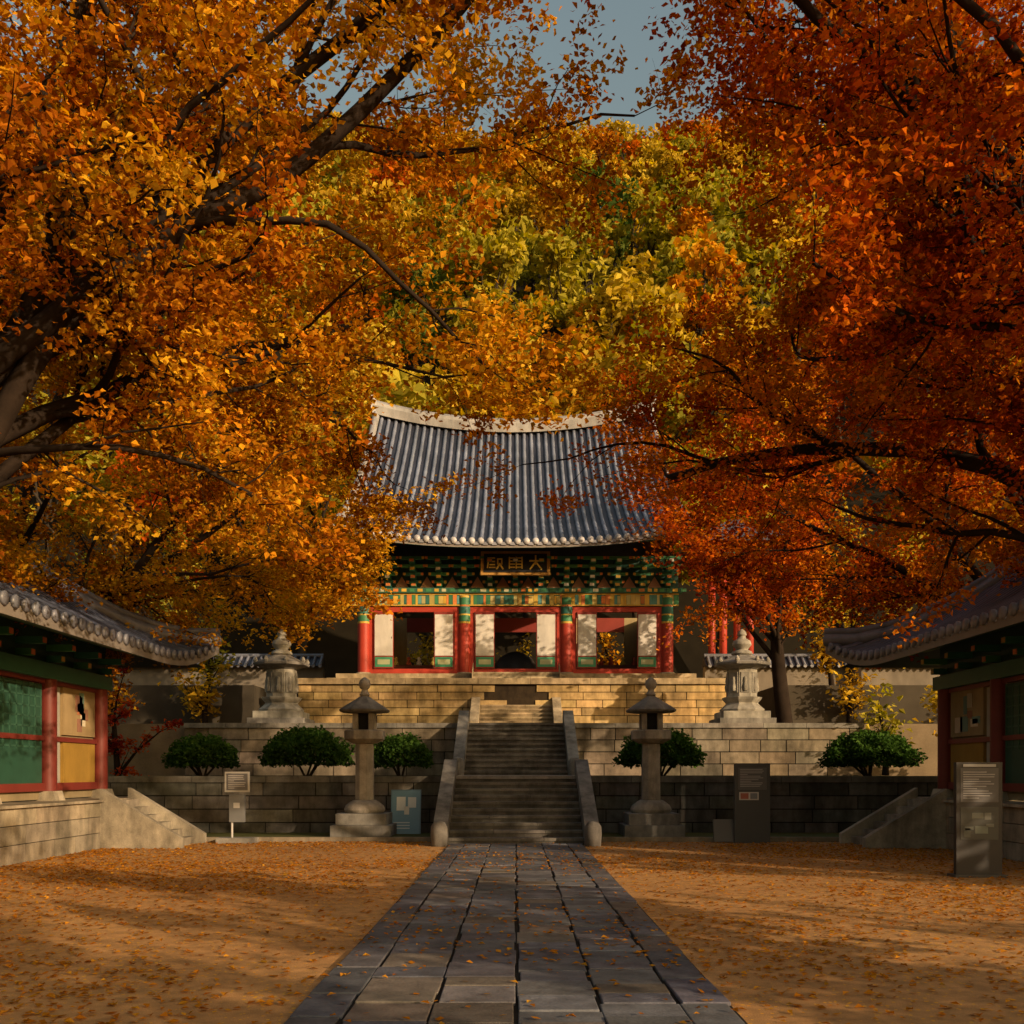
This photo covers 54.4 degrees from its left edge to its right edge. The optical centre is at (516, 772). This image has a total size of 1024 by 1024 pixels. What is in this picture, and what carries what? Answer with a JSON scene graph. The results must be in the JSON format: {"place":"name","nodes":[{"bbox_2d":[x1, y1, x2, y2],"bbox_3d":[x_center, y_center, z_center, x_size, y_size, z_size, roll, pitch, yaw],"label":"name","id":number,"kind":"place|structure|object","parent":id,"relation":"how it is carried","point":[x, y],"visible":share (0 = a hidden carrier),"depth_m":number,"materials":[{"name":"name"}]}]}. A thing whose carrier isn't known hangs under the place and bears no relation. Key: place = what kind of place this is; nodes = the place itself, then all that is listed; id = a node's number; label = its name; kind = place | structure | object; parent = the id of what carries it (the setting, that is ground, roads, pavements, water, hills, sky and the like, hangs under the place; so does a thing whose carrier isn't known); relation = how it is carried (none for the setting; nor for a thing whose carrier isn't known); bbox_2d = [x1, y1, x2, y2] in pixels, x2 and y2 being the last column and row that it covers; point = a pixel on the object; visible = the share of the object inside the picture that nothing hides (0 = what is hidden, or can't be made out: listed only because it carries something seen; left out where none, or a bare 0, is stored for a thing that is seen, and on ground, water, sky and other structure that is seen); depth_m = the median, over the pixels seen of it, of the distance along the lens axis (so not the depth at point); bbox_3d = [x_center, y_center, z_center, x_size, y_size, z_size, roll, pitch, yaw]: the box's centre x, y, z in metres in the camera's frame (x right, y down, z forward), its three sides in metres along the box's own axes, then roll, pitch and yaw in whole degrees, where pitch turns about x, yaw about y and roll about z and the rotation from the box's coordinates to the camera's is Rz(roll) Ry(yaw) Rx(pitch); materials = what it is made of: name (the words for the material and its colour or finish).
{"place":"outdoors","nodes":[
{"label":"outdoors","id":0,"kind":"place"},
{"bbox_2d":[0,186,1022,696],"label":"hillside","id":1,"kind":"structure","parent":0,"point":[336,646],"depth_m":59.74,"materials":[{"name":"soil"}]},
{"bbox_2d":[0,87,1023,653],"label":"forest trees","id":2,"kind":"object","parent":1,"relation":"on","point":[676,263],"visible":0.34,"depth_m":79.80,"materials":[{"name":"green plant"}]},
{"bbox_2d":[0,842,1023,1023],"bbox_3d":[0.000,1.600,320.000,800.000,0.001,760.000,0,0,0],"label":"ground","id":3,"kind":"structure","parent":0,"point":[927,1003],"depth_m":9.99,"materials":[{"name":"brown soil"}]},
{"bbox_2d":[0,538,221,866],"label":"side hall","id":4,"kind":"structure","parent":3,"relation":"on","point":[58,797],"depth_m":20.05,"materials":[{"name":"paint"}]},
{"bbox_2d":[0,101,407,694],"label":"tree","id":5,"kind":"object","parent":3,"relation":"on","point":[120,585],"visible":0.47,"depth_m":23.23,"materials":[{"name":"orange plant"}]},
{"bbox_2d":[216,772,258,843],"bbox_3d":[-6.300,0.795,22.500,0.850,1.610,0.450,0,0,0],"label":"sign","id":6,"kind":"object","parent":3,"relation":"on","point":[237,781],"visible":0.98,"depth_m":22.46,"materials":[{"name":"metal"}]},
{"bbox_2d":[330,677,396,836],"bbox_3d":[-3.650,-0.385,24.000,1.420,3.810,1.420,0,0,0],"label":"stone lantern","id":7,"kind":"object","parent":3,"relation":"on","point":[364,814],"visible":1,"depth_m":23.69,"materials":[{"name":"grey stone"}]},
{"bbox_2d":[0,0,765,620],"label":"tree","id":8,"kind":"object","parent":3,"relation":"on","point":[142,218],"visible":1,"depth_m":13.36,"materials":[{"name":"orange plant"}]},
{"bbox_2d":[0,841,1023,1023],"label":"fallen leaves","id":9,"kind":"object","parent":3,"relation":"on","point":[402,863],"visible":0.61,"depth_m":12.52,"materials":[{"name":"orange plant"}]},
{"bbox_2d":[430,663,601,846],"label":"stone stairs","id":10,"kind":"structure","parent":3,"relation":"on","point":[516,740],"depth_m":24.52,"materials":[{"name":"grey stone"}]},
{"bbox_2d":[108,673,937,841],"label":"terrace walls","id":11,"kind":"structure","parent":3,"relation":"on","point":[811,800],"depth_m":31.49,"materials":[{"name":"stone"}]},
{"bbox_2d":[2,482,20,505],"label":"tree","id":12,"kind":"object","parent":11,"relation":"on","point":[14,488],"visible":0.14,"depth_m":28.01,"materials":[{"name":"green plant"}]},
{"bbox_2d":[107,668,145,723],"bbox_3d":[-14.369,-3.129,35.390,2.371,3.170,3.436,0,0,-31],"label":"tree","id":13,"kind":"object","parent":11,"relation":"on","point":[111,703],"visible":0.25,"depth_m":35.28,"materials":[{"name":"orange plant"}]},
{"bbox_2d":[108,668,183,775],"bbox_3d":[-11.660,-1.424,29.430,3.515,4.089,2.507,0,0,-22],"label":"red maple tree","id":14,"kind":"object","parent":11,"relation":"on","point":[115,744],"visible":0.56,"depth_m":29.33,"materials":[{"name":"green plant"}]},
{"bbox_2d":[75,498,223,627],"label":"tree","id":15,"kind":"object","parent":11,"relation":"on","point":[170,607],"visible":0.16,"depth_m":45.04,"materials":[{"name":"orange plant"}]},
{"bbox_2d":[157,659,241,722],"bbox_3d":[-11.970,-2.923,37.008,2.432,2.756,2.818,0,0,15],"label":"tree","id":16,"kind":"object","parent":11,"relation":"on","point":[195,696],"visible":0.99,"depth_m":36.73,"materials":[{"name":"yellow plant"}]},
{"bbox_2d":[160,731,240,775],"bbox_3d":[-8.753,-0.493,27.565,2.157,1.293,2.171,0,0,0],"label":"bush","id":17,"kind":"object","parent":11,"relation":"on","point":[216,751],"visible":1,"depth_m":27.09,"materials":[{"name":"green plant"}]},
{"bbox_2d":[191,623,235,684],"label":"tree","id":18,"kind":"object","parent":11,"relation":"on","point":[214,663],"visible":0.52,"depth_m":40.28,"materials":[{"name":"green plant"}]},
{"bbox_2d":[247,629,314,722],"bbox_3d":[-8.100,-3.250,34.400,1.900,3.400,1.900,0,0,0],"label":"stupa","id":19,"kind":"object","parent":11,"relation":"on","point":[282,666],"visible":0.98,"depth_m":33.92,"materials":[{"name":"stone"}]},
{"bbox_2d":[257,723,355,775],"bbox_3d":[-5.840,-0.591,27.616,2.740,1.489,2.767,0,0,0],"label":"bush","id":20,"kind":"object","parent":11,"relation":"on","point":[297,747],"visible":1,"depth_m":26.89,"materials":[{"name":"green plant"}]},
{"bbox_2d":[184,384,457,654],"bbox_3d":[-7.111,-7.600,34.817,8.875,12.156,8.984,0,0,-26],"label":"tree","id":21,"kind":"object","parent":11,"relation":"on","point":[330,600],"visible":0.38,"depth_m":34.37,"materials":[{"name":"orange plant"}]},
{"bbox_2d":[374,732,433,775],"bbox_3d":[-3.224,-0.486,27.558,1.987,1.274,1.992,0,0,0],"label":"bush","id":22,"kind":"object","parent":11,"relation":"on","point":[410,747],"visible":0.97,"depth_m":27.15,"materials":[{"name":"green plant"}]},
{"bbox_2d":[391,790,420,833],"bbox_3d":[-2.720,1.000,24.580,0.740,1.131,0.208,0,0,0],"label":"information board","id":23,"kind":"object","parent":11,"relation":"on","point":[406,810],"visible":0.82,"depth_m":24.57,"materials":[{"name":"teal metal"}]},
{"bbox_2d":[407,633,433,664],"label":"tree","id":24,"kind":"object","parent":11,"relation":"on","point":[424,656],"visible":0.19,"depth_m":51.26,"materials":[{"name":"yellow plant"}]},
{"bbox_2d":[333,395,692,672],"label":"hall","id":25,"kind":"structure","parent":11,"relation":"on","point":[525,555],"depth_m":40.47,"materials":[{"name":"tile"}]},
{"bbox_2d":[496,633,534,656],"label":"tree","id":26,"kind":"object","parent":11,"relation":"on","point":[526,649],"visible":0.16,"depth_m":51.71,"materials":[{"name":"yellow plant"}]},
{"bbox_2d":[597,633,623,664],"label":"tree","id":27,"kind":"object","parent":11,"relation":"on","point":[605,643],"visible":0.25,"depth_m":51.12,"materials":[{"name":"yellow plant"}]},
{"bbox_2d":[611,726,707,775],"bbox_3d":[3.947,-0.565,27.558,2.628,1.438,2.518,0,0,0],"label":"bush","id":28,"kind":"object","parent":11,"relation":"on","point":[679,748],"visible":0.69,"depth_m":26.99,"materials":[{"name":"green plant"}]},
{"bbox_2d":[610,374,870,722],"bbox_3d":[8.369,-7.884,35.607,9.668,12.743,7.530,0,0,0],"label":"tree","id":29,"kind":"object","parent":11,"relation":"on","point":[775,654],"visible":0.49,"depth_m":35.52,"materials":[{"name":"orange plant"}]},
{"bbox_2d":[709,629,775,722],"bbox_3d":[7.800,-3.250,34.400,1.900,3.400,1.900,0,0,0],"label":"stupa","id":30,"kind":"object","parent":11,"relation":"on","point":[742,664],"visible":0.99,"depth_m":33.92,"materials":[{"name":"stone"}]},
{"bbox_2d":[800,619,855,684],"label":"tree","id":31,"kind":"object","parent":11,"relation":"on","point":[825,657],"visible":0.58,"depth_m":40.91,"materials":[{"name":"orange plant"}]},
{"bbox_2d":[826,665,885,722],"bbox_3d":[12.730,-2.923,37.164,2.045,2.766,1.922,0,0,-20],"label":"tree","id":32,"kind":"object","parent":11,"relation":"on","point":[847,698],"visible":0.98,"depth_m":37.27,"materials":[{"name":"yellow plant"}]},
{"bbox_2d":[782,492,933,684],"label":"tree","id":33,"kind":"object","parent":11,"relation":"on","point":[844,624],"visible":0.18,"depth_m":43.98,"materials":[{"name":"orange plant"}]},
{"bbox_2d":[815,728,927,775],"bbox_3d":[9.766,-0.542,27.518,2.851,1.393,2.874,0,0,0],"label":"bush","id":34,"kind":"object","parent":11,"relation":"on","point":[862,749],"visible":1,"depth_m":26.93,"materials":[{"name":"green plant"}]},
{"bbox_2d":[859,683,914,774],"bbox_3d":[11.509,-1.354,31.237,1.670,2.918,1.816,0,0,-18],"label":"tree","id":35,"kind":"object","parent":11,"relation":"on","point":[880,714],"visible":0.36,"depth_m":31.06,"materials":[{"name":"yellow plant"}]},
{"bbox_2d":[912,715,937,736],"bbox_3d":[13.655,-1.238,28.965,3.920,2.996,2.096,0,0,0],"label":"tree","id":36,"kind":"object","parent":11,"relation":"on","point":[930,719],"visible":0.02,"depth_m":29.31,"materials":[{"name":"yellow plant"}]},
{"bbox_2d":[919,684,937,713],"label":"tree","id":37,"kind":"object","parent":11,"relation":"on","point":[934,701],"visible":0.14,"depth_m":35.72,"materials":[{"name":"yellow plant"}]},
{"bbox_2d":[618,677,684,836],"bbox_3d":[3.250,-0.385,24.000,1.420,3.810,1.420,0,0,0],"label":"stone lantern","id":38,"kind":"object","parent":3,"relation":"on","point":[650,814],"visible":1,"depth_m":23.68,"materials":[{"name":"grey stone"}]},
{"bbox_2d":[422,0,1023,648],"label":"tree","id":39,"kind":"object","parent":3,"relation":"on","point":[942,152],"visible":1,"depth_m":14.58,"materials":[{"name":"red plant"}]},
{"bbox_2d":[713,763,769,842],"bbox_3d":[5.105,0.700,22.563,1.250,1.800,0.248,0,0,0],"label":"info sign","id":40,"kind":"object","parent":3,"relation":"on","point":[751,824],"visible":1,"depth_m":22.45,"materials":[{"name":"grey metal"}]},
{"bbox_2d":[650,55,1023,669],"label":"tree","id":41,"kind":"object","parent":3,"relation":"on","point":[878,563],"visible":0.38,"depth_m":24.34,"materials":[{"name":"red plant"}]},
{"bbox_2d":[823,556,1023,861],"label":"side hall","id":42,"kind":"structure","parent":3,"relation":"on","point":[975,655],"depth_m":20.79,"materials":[{"name":"paint"}]},
{"bbox_2d":[947,762,1007,877],"bbox_3d":[7.050,0.725,15.220,0.800,1.750,0.300,0,0,0],"label":"info sign","id":43,"kind":"object","parent":3,"relation":"on","point":[977,819],"visible":1,"depth_m":15.14,"materials":[{"name":"grey stone"}]},
{"bbox_2d":[0,0,1023,207],"label":"sky","id":44,"kind":"structure","parent":0,"point":[630,16],"materials":[{"name":"blue"}]},
{"bbox_2d":[284,843,747,1023],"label":"stone path","id":45,"kind":"structure","parent":0,"point":[559,991],"depth_m":8.35,"materials":[{"name":"stone"}]},
{"bbox_2d":[113,519,939,696],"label":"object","id":46,"kind":"structure","parent":0,"point":[801,669],"depth_m":44.27,"materials":[{"name":"paint"}]}
]}

